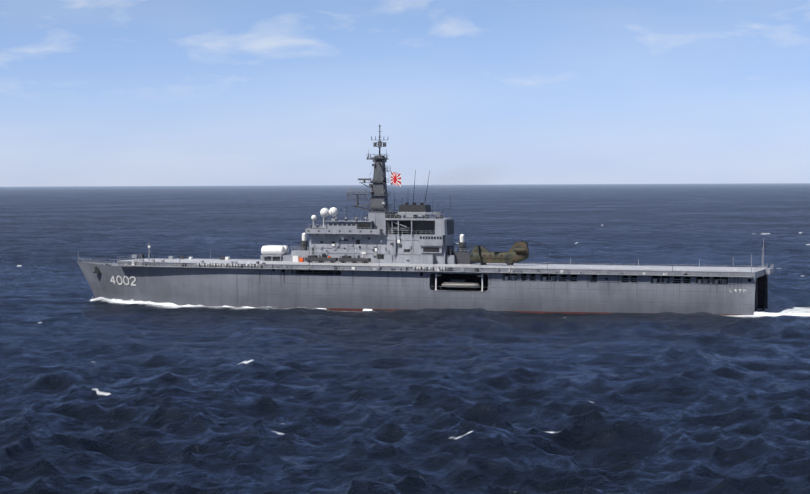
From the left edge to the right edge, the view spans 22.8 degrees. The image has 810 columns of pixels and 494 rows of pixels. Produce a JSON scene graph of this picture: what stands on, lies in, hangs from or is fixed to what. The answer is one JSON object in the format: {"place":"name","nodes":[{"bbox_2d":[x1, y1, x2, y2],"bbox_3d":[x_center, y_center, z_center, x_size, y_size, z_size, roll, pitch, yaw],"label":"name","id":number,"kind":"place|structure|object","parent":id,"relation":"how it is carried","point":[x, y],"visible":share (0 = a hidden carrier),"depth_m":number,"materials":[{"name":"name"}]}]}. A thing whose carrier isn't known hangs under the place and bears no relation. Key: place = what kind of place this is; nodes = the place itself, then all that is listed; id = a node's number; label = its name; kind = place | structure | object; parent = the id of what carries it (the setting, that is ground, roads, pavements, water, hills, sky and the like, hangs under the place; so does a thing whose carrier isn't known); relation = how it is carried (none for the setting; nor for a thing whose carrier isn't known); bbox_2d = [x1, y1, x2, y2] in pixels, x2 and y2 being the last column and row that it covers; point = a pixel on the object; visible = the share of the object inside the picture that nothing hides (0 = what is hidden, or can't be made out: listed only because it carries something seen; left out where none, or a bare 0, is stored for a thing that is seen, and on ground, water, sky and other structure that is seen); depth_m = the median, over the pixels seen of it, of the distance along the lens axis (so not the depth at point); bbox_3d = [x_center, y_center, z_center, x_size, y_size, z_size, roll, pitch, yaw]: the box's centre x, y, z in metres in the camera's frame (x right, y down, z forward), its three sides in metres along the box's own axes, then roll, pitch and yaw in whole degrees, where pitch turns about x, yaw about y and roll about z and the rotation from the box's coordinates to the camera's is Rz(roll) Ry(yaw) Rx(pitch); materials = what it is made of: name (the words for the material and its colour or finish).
{"place":"outdoors","nodes":[
{"label":"outdoors","id":0,"kind":"place"},
{"bbox_2d":[0,183,809,493],"bbox_3d":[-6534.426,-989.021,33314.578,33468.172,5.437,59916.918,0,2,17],"label":"sea","id":1,"kind":"structure","parent":0,"point":[100,395],"depth_m":339.06,"materials":[{"name":"liquid"}]},
{"bbox_2d":[77,124,773,314],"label":"ship","id":2,"kind":"object","parent":1,"relation":"on","point":[405,257],"visible":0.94,"depth_m":495.65,"materials":[{"name":"grey metal"}]},
{"bbox_2d":[90,297,809,315],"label":"wake foam","id":3,"kind":"object","parent":1,"relation":"on","point":[756,313],"visible":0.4,"depth_m":500.15,"materials":[{"name":"white liquid"}]},
{"bbox_2d":[0,0,809,192],"label":"sky","id":4,"kind":"structure","parent":0,"point":[93,92],"materials":[{"name":"blue"}]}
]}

